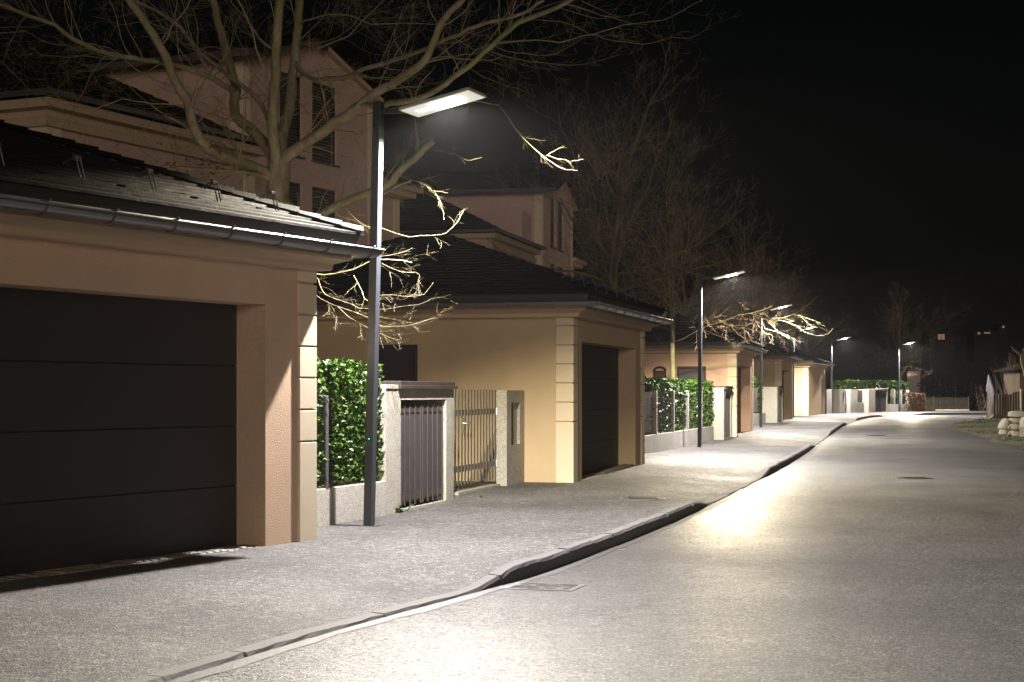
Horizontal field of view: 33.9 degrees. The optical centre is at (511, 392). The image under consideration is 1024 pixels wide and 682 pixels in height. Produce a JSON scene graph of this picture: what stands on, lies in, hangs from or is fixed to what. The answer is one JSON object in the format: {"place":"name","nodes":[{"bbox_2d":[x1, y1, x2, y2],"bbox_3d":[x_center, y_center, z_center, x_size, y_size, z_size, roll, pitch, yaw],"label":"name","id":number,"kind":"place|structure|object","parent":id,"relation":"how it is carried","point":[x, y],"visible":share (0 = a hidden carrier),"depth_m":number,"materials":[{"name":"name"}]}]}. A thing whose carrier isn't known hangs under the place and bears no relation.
{"place":"outdoors","nodes":[
{"label":"outdoors","id":0,"kind":"place"},
{"bbox_2d":[0,411,986,681],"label":"sidewalk","id":1,"kind":"structure","parent":0,"point":[124,623],"depth_m":14.08,"materials":[{"name":"concrete"}]},
{"bbox_2d":[0,544,259,581],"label":"cobble strip","id":2,"kind":"object","parent":1,"relation":"on","point":[19,576],"visible":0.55,"depth_m":14.65,"materials":[{"name":"stone"}]},
{"bbox_2d":[313,356,384,487],"bbox_3d":[-2.525,0.526,18.811,0.935,1.934,3.794,0,0,19],"label":"hedge","id":3,"kind":"object","parent":1,"relation":"on","point":[349,371],"visible":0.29,"depth_m":19.46,"materials":[{"name":"green plant"}]},
{"bbox_2d":[314,395,385,526],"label":"boundary wall","id":4,"kind":"structure","parent":1,"relation":"on","point":[341,503],"depth_m":19.15,"materials":[{"name":"concrete"}]},
{"bbox_2d":[315,381,457,514],"bbox_3d":[-1.599,0.870,21.912,1.000,2.040,2.870,0,0,15],"label":"bin enclosure","id":5,"kind":"object","parent":1,"relation":"on","point":[417,434],"visible":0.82,"depth_m":21.74,"materials":[{"name":"concrete"}]},
{"bbox_2d":[401,403,421,505],"bbox_3d":[-1.316,0.780,21.439,0.036,1.300,0.945,0,0,15],"label":"door","id":6,"kind":"structure","parent":5,"relation":"in","point":[411,417],"depth_m":21.54,"materials":[{"name":"grey metal"}]},
{"bbox_2d":[422,402,442,501],"bbox_3d":[-1.057,0.780,22.358,0.036,1.300,0.945,0,0,15],"label":"door","id":7,"kind":"structure","parent":5,"relation":"in","point":[432,416],"depth_m":22.36,"materials":[{"name":"grey metal"}]},
{"bbox_2d":[396,502,412,512],"bbox_3d":[-1.416,1.414,20.849,0.398,0.157,0.361,0,0,0],"label":"weed","id":8,"kind":"object","parent":1,"relation":"on","point":[405,511],"visible":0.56,"depth_m":20.88,"materials":[{"name":"green plant"}]},
{"bbox_2d":[359,87,486,526],"bbox_3d":[-1.029,-0.753,18.569,1.298,5.115,0.500,2,1,22],"label":"street lamp","id":9,"kind":"object","parent":1,"relation":"on","point":[443,101],"visible":0.91,"depth_m":18.73,"materials":[{"name":"metal"}]},
{"bbox_2d":[454,389,499,494],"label":"garden gate","id":10,"kind":"structure","parent":1,"relation":"on","point":[465,412],"depth_m":25.36,"materials":[{"name":"metal"}]},
{"bbox_2d":[496,390,523,485],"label":"gate pillar","id":11,"kind":"structure","parent":1,"relation":"on","point":[510,437],"depth_m":27.05,"materials":[{"name":"concrete"}]},
{"bbox_2d":[582,464,633,479],"bbox_3d":[1.686,1.496,30.865,0.224,0.188,4.785,0,0,15],"label":"cobble strip","id":12,"kind":"object","parent":1,"relation":"on","point":[614,469],"visible":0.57,"depth_m":31.17,"materials":[{"name":"stone"}]},
{"bbox_2d":[486,10,760,308],"bbox_3d":[2.616,-3.819,40.090,6.732,11.121,7.815,0,0,0],"label":"bare tree","id":13,"kind":"object","parent":1,"relation":"on","point":[613,257],"visible":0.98,"depth_m":40.22,"materials":[{"name":"brown plant"}]},
{"bbox_2d":[486,121,793,379],"bbox_3d":[4.141,-3.366,50.528,8.229,10.214,8.464,0,0,-37],"label":"bare tree","id":14,"kind":"object","parent":1,"relation":"on","point":[673,311],"visible":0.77,"depth_m":50.93,"materials":[{"name":"red plant"}]},
{"bbox_2d":[619,496,665,499],"bbox_3d":[1.839,1.481,23.615,0.660,0.018,0.660,0,0,0],"label":"manhole cover","id":15,"kind":"object","parent":1,"relation":"on","point":[642,498],"visible":1,"depth_m":23.49,"materials":[{"name":"metal"}]},
{"bbox_2d":[643,390,713,452],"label":"boundary wall","id":16,"kind":"structure","parent":1,"relation":"on","point":[655,441],"depth_m":44.00,"materials":[{"name":"concrete"}]},
{"bbox_2d":[643,376,714,434],"bbox_3d":[4.242,0.518,46.380,1.162,1.950,12.124,0,0,15],"label":"hedge","id":17,"kind":"object","parent":1,"relation":"on","point":[680,386],"visible":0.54,"depth_m":46.65,"materials":[{"name":"green plant"}]},
{"bbox_2d":[703,386,733,439],"bbox_3d":[6.459,0.815,53.297,0.900,2.050,2.530,0,0,14],"label":"bin enclosure","id":18,"kind":"object","parent":1,"relation":"on","point":[722,411],"visible":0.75,"depth_m":52.04,"materials":[{"name":"concrete"}]},
{"bbox_2d":[726,395,726,436],"bbox_3d":[6.687,0.730,52.897,0.037,1.300,0.835,0,0,14],"label":"door","id":19,"kind":"structure","parent":18,"relation":"in","point":[726,395],"depth_m":53.02,"materials":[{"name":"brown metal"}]},
{"bbox_2d":[727,395,729,435],"bbox_3d":[6.925,0.730,53.708,0.036,1.300,0.835,0,0,13],"label":"door","id":20,"kind":"structure","parent":18,"relation":"in","point":[728,398],"depth_m":53.59,"materials":[{"name":"grey metal"}]},
{"bbox_2d":[698,270,745,446],"bbox_3d":[5.676,-0.765,45.752,1.298,5.115,0.500,0,0,15],"label":"street lamp","id":21,"kind":"object","parent":1,"relation":"on","point":[700,278],"visible":0.88,"depth_m":45.85,"materials":[{"name":"metal"}]},
{"bbox_2d":[646,198,828,368],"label":"bare tree","id":22,"kind":"object","parent":1,"relation":"on","point":[742,298],"visible":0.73,"depth_m":74.33,"materials":[{"name":"red plant"}]},
{"bbox_2d":[753,375,763,412],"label":"hedge","id":23,"kind":"object","parent":1,"relation":"on","point":[755,382],"visible":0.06,"depth_m":71.55,"materials":[{"name":"green plant"}]},
{"bbox_2d":[714,326,803,418],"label":"garage","id":24,"kind":"structure","parent":1,"relation":"on","point":[773,375],"depth_m":76.88,"materials":[{"name":"paint"}]},
{"bbox_2d":[782,371,783,418],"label":"door","id":25,"kind":"structure","parent":24,"relation":"in","point":[782,371],"depth_m":82.02,"materials":[{"name":"paint"}]},
{"bbox_2d":[753,388,765,424],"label":"boundary wall","id":26,"kind":"structure","parent":1,"relation":"on","point":[755,418],"depth_m":70.31,"materials":[{"name":"concrete"}]},
{"bbox_2d":[753,386,783,422],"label":"bin enclosure","id":27,"kind":"object","parent":1,"relation":"on","point":[772,402],"visible":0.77,"depth_m":73.10,"materials":[{"name":"concrete"}]},
{"bbox_2d":[779,391,779,420],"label":"door","id":28,"kind":"structure","parent":27,"relation":"in","point":[779,391],"depth_m":74.50,"materials":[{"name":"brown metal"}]},
{"bbox_2d":[780,391,781,419],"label":"door","id":29,"kind":"structure","parent":27,"relation":"in","point":[781,391],"depth_m":75.56,"materials":[{"name":"grey metal"}]},
{"bbox_2d":[759,304,791,426],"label":"street lamp","id":30,"kind":"object","parent":1,"relation":"on","point":[760,371],"visible":0.86,"depth_m":65.45,"materials":[{"name":"metal"}]},
{"bbox_2d":[728,294,828,349],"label":"bare tree","id":31,"kind":"object","parent":1,"relation":"on","point":[767,318],"visible":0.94,"depth_m":66.52,"materials":[{"name":"brown plant"}]},
{"bbox_2d":[757,338,833,415],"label":"garage","id":32,"kind":"structure","parent":1,"relation":"on","point":[809,390],"depth_m":95.69,"materials":[{"name":"paint"}]},
{"bbox_2d":[792,326,816,416],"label":"street lamp","id":33,"kind":"object","parent":1,"relation":"on","point":[793,364],"visible":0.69,"depth_m":88.95,"materials":[{"name":"metal"}]},
{"bbox_2d":[824,389,831,412],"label":"gate pillar","id":34,"kind":"structure","parent":1,"relation":"on","point":[828,400],"depth_m":105.22,"materials":[{"name":"concrete"}]},
{"bbox_2d":[832,389,844,412],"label":"gate pillar","id":35,"kind":"structure","parent":1,"relation":"on","point":[838,400],"depth_m":105.89,"materials":[{"name":"concrete"}]},
{"bbox_2d":[830,337,850,388],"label":"street lamp","id":36,"kind":"object","parent":1,"relation":"on","point":[831,339],"visible":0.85,"depth_m":105.94,"materials":[{"name":"metal"}]},
{"bbox_2d":[847,389,851,412],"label":"gate pillar","id":37,"kind":"structure","parent":1,"relation":"on","point":[849,400],"depth_m":108.42,"materials":[{"name":"concrete"}]},
{"bbox_2d":[845,389,856,412],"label":"gate pillar","id":38,"kind":"structure","parent":1,"relation":"on","point":[854,400],"depth_m":108.86,"materials":[{"name":"concrete"}]},
{"bbox_2d":[857,390,863,412],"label":"boundary wall","id":39,"kind":"structure","parent":1,"relation":"on","point":[860,400],"depth_m":110.02,"materials":[{"name":"concrete"}]},
{"bbox_2d":[857,389,874,411],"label":"gate pillar","id":40,"kind":"structure","parent":1,"relation":"on","point":[869,400],"depth_m":110.43,"materials":[{"name":"concrete"}]},
{"bbox_2d":[832,379,908,403],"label":"hedge","id":41,"kind":"object","parent":1,"relation":"on","point":[888,384],"visible":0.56,"depth_m":113.72,"materials":[{"name":"green plant"}]},
{"bbox_2d":[865,388,887,411],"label":"bin enclosure","id":42,"kind":"object","parent":1,"relation":"on","point":[880,401],"visible":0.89,"depth_m":112.39,"materials":[{"name":"concrete"}]},
{"bbox_2d":[875,392,879,410],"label":"door","id":43,"kind":"structure","parent":42,"relation":"in","point":[877,395],"depth_m":111.89,"materials":[{"name":"grey metal"}]},
{"bbox_2d":[880,392,885,410],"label":"door","id":44,"kind":"structure","parent":42,"relation":"in","point":[882,395],"depth_m":112.82,"materials":[{"name":"grey metal"}]},
{"bbox_2d":[875,390,910,411],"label":"boundary wall","id":45,"kind":"structure","parent":1,"relation":"on","point":[892,406],"depth_m":115.35,"materials":[{"name":"concrete"}]},
{"bbox_2d":[898,341,915,411],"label":"street lamp","id":46,"kind":"object","parent":1,"relation":"on","point":[899,344],"visible":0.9,"depth_m":115.95,"materials":[{"name":"metal"}]},
{"bbox_2d":[901,392,925,411],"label":"beech bush","id":47,"kind":"object","parent":1,"relation":"on","point":[909,395],"visible":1,"depth_m":115.58,"materials":[{"name":"brown plant"}]},
{"bbox_2d":[0,0,1023,306],"label":"sky","id":48,"kind":"structure","parent":0,"point":[885,138],"materials":[{"name":"black"}]},
{"bbox_2d":[165,413,1023,681],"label":"road","id":49,"kind":"structure","parent":0,"point":[846,554],"depth_m":13.09,"materials":[{"name":"grey asphalt"}]},
{"bbox_2d":[167,415,909,681],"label":"road gutter","id":50,"kind":"object","parent":49,"relation":"on","point":[235,664],"visible":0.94,"depth_m":12.85,"materials":[{"name":"concrete"}]},
{"bbox_2d":[499,582,586,590],"bbox_3d":[0.252,1.632,13.942,0.640,0.055,0.480,0,0,17],"label":"drain grate","id":51,"kind":"object","parent":49,"relation":"on","point":[546,586],"visible":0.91,"depth_m":13.92,"materials":[{"name":"metal"}]},
{"bbox_2d":[126,412,985,681],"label":"kerb","id":52,"kind":"structure","parent":49,"relation":"on","point":[516,570],"depth_m":14.61,"materials":[{"name":"concrete"}]},
{"bbox_2d":[758,279,856,362],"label":"bare tree","id":53,"kind":"object","parent":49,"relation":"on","point":[778,338],"visible":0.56,"depth_m":112.65,"materials":[{"name":"red plant"}]},
{"bbox_2d":[857,283,972,374],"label":"bare tree","id":54,"kind":"object","parent":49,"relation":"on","point":[899,338],"visible":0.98,"depth_m":120.86,"materials":[{"name":"red plant"}]},
{"bbox_2d":[898,477,934,478],"bbox_3d":[7.599,1.601,31.598,0.680,0.018,0.680,0,0,0],"label":"manhole cover","id":55,"kind":"object","parent":49,"relation":"on","point":[915,478],"visible":1,"depth_m":31.48,"materials":[{"name":"metal"}]},
{"bbox_2d":[925,396,968,410],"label":"field gate","id":56,"kind":"structure","parent":49,"relation":"on","point":[950,408],"depth_m":124.08,"materials":[{"name":"white paint"}]},
{"bbox_2d":[976,384,990,417],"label":"bare bush","id":57,"kind":"object","parent":49,"relation":"on","point":[985,403],"visible":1,"depth_m":93.07,"materials":[{"name":"red plant"}]},
{"bbox_2d":[661,278,1023,397],"bbox_3d":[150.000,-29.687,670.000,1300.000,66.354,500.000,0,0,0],"label":"hill","id":58,"kind":"structure","parent":0,"point":[996,302],"depth_m":695.83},
{"bbox_2d":[883,366,923,410],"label":"distant house","id":59,"kind":"structure","parent":0,"point":[912,378],"depth_m":150.17,"materials":[{"name":"paint"}]},
{"bbox_2d":[922,326,952,373],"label":"hillside house","id":60,"kind":"structure","parent":0,"point":[941,362],"depth_m":330.30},
{"bbox_2d":[922,398,986,410],"bbox_3d":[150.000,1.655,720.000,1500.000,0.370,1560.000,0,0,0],"label":"ground","id":61,"kind":"structure","parent":0,"point":[959,403],"depth_m":230.82,"materials":[{"name":"soil"}]},
{"bbox_2d":[0,119,384,580],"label":"garage","id":62,"kind":"structure","parent":61,"relation":"on","point":[158,363],"depth_m":15.16,"materials":[{"name":"paint"}]},
{"bbox_2d":[0,287,236,575],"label":"door","id":63,"kind":"structure","parent":62,"relation":"in","point":[118,414],"depth_m":14.86,"materials":[{"name":"paint"}]},
{"bbox_2d":[313,232,673,482],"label":"garage","id":64,"kind":"structure","parent":61,"relation":"on","point":[564,353],"depth_m":28.44,"materials":[{"name":"paint"}]},
{"bbox_2d":[379,344,417,380],"bbox_3d":[-2.030,-0.120,28.655,0.910,1.400,0.045,0,0,15],"label":"window frame","id":65,"kind":"structure","parent":64,"relation":"in","point":[415,347],"depth_m":28.55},
{"bbox_2d":[582,344,617,474],"bbox_3d":[1.448,0.450,30.940,0.065,2.660,4.890,0,0,15],"label":"door","id":66,"kind":"structure","parent":64,"relation":"in","point":[599,364],"depth_m":31.54,"materials":[{"name":"paint"}]},
{"bbox_2d":[643,305,767,436],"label":"garage","id":67,"kind":"structure","parent":61,"relation":"on","point":[724,363],"depth_m":55.22,"materials":[{"name":"paint"}]},
{"bbox_2d":[677,366,705,379],"bbox_3d":[5.897,-0.170,55.168,0.960,1.400,0.045,0,0,13],"label":"window frame","id":68,"kind":"structure","parent":67,"relation":"in","point":[678,367],"depth_m":55.16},
{"bbox_2d":[738,367,740,431],"bbox_3d":[7.641,0.400,57.954,0.065,2.660,4.890,0,0,13],"label":"door","id":69,"kind":"structure","parent":67,"relation":"in","point":[739,368],"depth_m":59.77,"materials":[{"name":"paint"}]},
{"bbox_2d":[917,376,986,410],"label":"evergreen hedge","id":70,"kind":"object","parent":61,"relation":"on","point":[963,391],"visible":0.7,"depth_m":131.50,"materials":[{"name":"green plant"}]},
{"bbox_2d":[967,329,983,362],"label":"hillside house","id":71,"kind":"structure","parent":0,"point":[975,345],"depth_m":380.30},
{"bbox_2d":[950,418,1023,450],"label":"verge","id":72,"kind":"structure","parent":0,"point":[1008,441],"depth_m":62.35,"materials":[{"name":"green plant"}]},
{"bbox_2d":[986,373,1003,417],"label":"tarpaulin heap","id":73,"kind":"object","parent":72,"relation":"on","point":[991,378],"visible":0.26,"depth_m":95.55,"materials":[{"name":"grey plastic"}]},
{"bbox_2d":[987,394,1006,418],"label":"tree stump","id":74,"kind":"object","parent":72,"relation":"on","point":[991,417],"visible":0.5,"depth_m":88.27,"materials":[{"name":"wood"}]},
{"bbox_2d":[998,429,1006,434],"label":"stone block","id":75,"kind":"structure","parent":72,"relation":"on","point":[1002,432],"depth_m":56.67,"materials":[{"name":"beige stone"}]},
{"bbox_2d":[998,418,1008,429],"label":"stone block","id":76,"kind":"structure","parent":75,"relation":"on","point":[1003,424],"depth_m":56.76,"materials":[{"name":"beige stone"}]},
{"bbox_2d":[990,357,1016,394],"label":"bare bush","id":77,"kind":"object","parent":72,"relation":"on","point":[1004,374],"visible":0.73,"depth_m":93.10,"materials":[{"name":"red plant"}]},
{"bbox_2d":[993,389,1023,418],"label":"wooden fence","id":78,"kind":"object","parent":72,"relation":"on","point":[1015,401],"visible":0.65,"depth_m":87.74,"materials":[{"name":"brown wood"}]},
{"bbox_2d":[994,363,1023,394],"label":"shed","id":79,"kind":"structure","parent":72,"relation":"on","point":[1019,378],"depth_m":93.14,"materials":[{"name":"beige paint"}]},
{"bbox_2d":[1006,357,1017,390],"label":"bare bush","id":80,"kind":"object","parent":72,"relation":"on","point":[1012,374],"visible":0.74,"depth_m":92.94,"materials":[{"name":"red plant"}]},
{"bbox_2d":[1007,430,1019,436],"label":"stone block","id":81,"kind":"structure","parent":72,"relation":"on","point":[1011,433],"depth_m":56.84,"materials":[{"name":"beige stone"}]},
{"bbox_2d":[1007,424,1019,430],"bbox_3d":[17.048,1.164,57.009,0.444,0.252,0.486,0,0,-12],"label":"stone block","id":82,"kind":"object","parent":81,"relation":"on","point":[1014,427],"depth_m":56.82,"materials":[{"name":"beige stone"}]},
{"bbox_2d":[1008,418,1019,423],"bbox_3d":[17.095,0.955,56.995,0.500,0.220,0.473,0,0,-12],"label":"stone block","id":83,"kind":"object","parent":82,"relation":"on","point":[1014,420],"depth_m":56.85,"materials":[{"name":"beige stone"}]},
{"bbox_2d":[1008,411,1023,417],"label":"stone block","id":84,"kind":"object","parent":83,"relation":"on","point":[1016,414],"depth_m":56.79,"materials":[{"name":"beige stone"}]},
{"bbox_2d":[1011,346,1023,374],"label":"bare tree","id":85,"kind":"object","parent":72,"relation":"on","point":[1021,354],"visible":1,"depth_m":79.93,"materials":[{"name":"brown plant"}]},
{"bbox_2d":[1019,416,1023,436],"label":"stone block","id":86,"kind":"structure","parent":72,"relation":"on","point":[1021,426],"depth_m":56.47,"materials":[{"name":"beige stone"}]},
{"bbox_2d":[983,330,997,360],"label":"hillside house","id":87,"kind":"structure","parent":0,"point":[990,345],"depth_m":390.30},
{"bbox_2d":[992,323,1007,354],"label":"hillside house","id":88,"kind":"structure","parent":0,"point":[1001,329],"depth_m":395.30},
{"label":"garden ground","id":89,"kind":"structure","parent":0,"visible":0},
{"bbox_2d":[60,120,118,145],"bbox_3d":[-5.077,-0.912,20.784,1.436,4.808,2.340,0,0,-41],"label":"shrub","id":90,"kind":"object","parent":89,"relation":"on","point":[84,133],"visible":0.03,"depth_m":20.12,"materials":[{"name":"red plant"}]},
{"bbox_2d":[146,142,264,193],"bbox_3d":[-4.121,-0.856,20.784,2.556,4.694,1.628,0,0,0],"label":"shrub","id":91,"kind":"object","parent":89,"relation":"on","point":[216,167],"visible":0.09,"depth_m":20.87,"materials":[{"name":"red plant"}]},
{"bbox_2d":[135,155,284,208],"bbox_3d":[-3.721,-0.707,20.752,2.175,4.400,1.552,0,0,-26],"label":"shrub","id":92,"kind":"object","parent":89,"relation":"on","point":[235,165],"visible":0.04,"depth_m":20.71,"materials":[{"name":"red plant"}]},
{"bbox_2d":[0,28,435,245],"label":"house","id":93,"kind":"structure","parent":89,"relation":"on","point":[303,183],"depth_m":38.39,"materials":[{"name":"paint"}]},
{"bbox_2d":[280,73,305,159],"bbox_3d":[-5.279,-6.580,39.876,0.210,1.960,1.100,0,0,25],"label":"window","id":94,"kind":"structure","parent":93,"relation":"in","point":[294,133],"depth_m":40.12,"materials":[{"name":"metal"}]},
{"bbox_2d":[289,183,299,206],"bbox_3d":[-5.340,-4.010,39.907,0.080,2.000,1.000,0,0,25],"label":"window","id":95,"kind":"structure","parent":93,"relation":"in","point":[293,188],"depth_m":40.20,"materials":[{"name":"metal"}]},
{"bbox_2d":[312,187,334,224],"bbox_3d":[-4.696,-4.010,41.301,0.080,2.000,1.170,0,0,25],"label":"window","id":96,"kind":"structure","parent":93,"relation":"in","point":[329,197],"depth_m":41.33,"materials":[{"name":"metal"}]},
{"bbox_2d":[311,83,339,167],"bbox_3d":[-4.638,-6.580,41.275,0.210,1.960,1.270,0,0,25],"label":"window","id":97,"kind":"structure","parent":93,"relation":"in","point":[315,103],"depth_m":41.36,"materials":[{"name":"glass"}]},
{"bbox_2d":[0,0,740,348],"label":"bare tree","id":98,"kind":"object","parent":89,"relation":"on","point":[278,154],"visible":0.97,"depth_m":21.24,"materials":[{"name":"brown plant"}]},
{"bbox_2d":[400,169,593,277],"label":"house","id":99,"kind":"structure","parent":89,"relation":"on","point":[469,194],"depth_m":63.31,"materials":[{"name":"paint"}]},
{"bbox_2d":[550,199,556,249],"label":"window","id":100,"kind":"structure","parent":99,"relation":"in","point":[552,213],"depth_m":65.49,"materials":[{"name":"glass"}]},
{"bbox_2d":[558,204,564,252],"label":"window","id":101,"kind":"structure","parent":99,"relation":"in","point":[559,216],"depth_m":67.06,"materials":[{"name":"glass"}]},
{"bbox_2d":[621,184,777,329],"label":"bare tree","id":102,"kind":"object","parent":89,"relation":"on","point":[685,314],"visible":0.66,"depth_m":68.07,"materials":[{"name":"red plant"}]},
{"bbox_2d":[687,238,812,338],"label":"bare tree","id":103,"kind":"object","parent":89,"relation":"on","point":[755,336],"visible":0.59,"depth_m":90.84,"materials":[{"name":"brown plant"}]}
]}

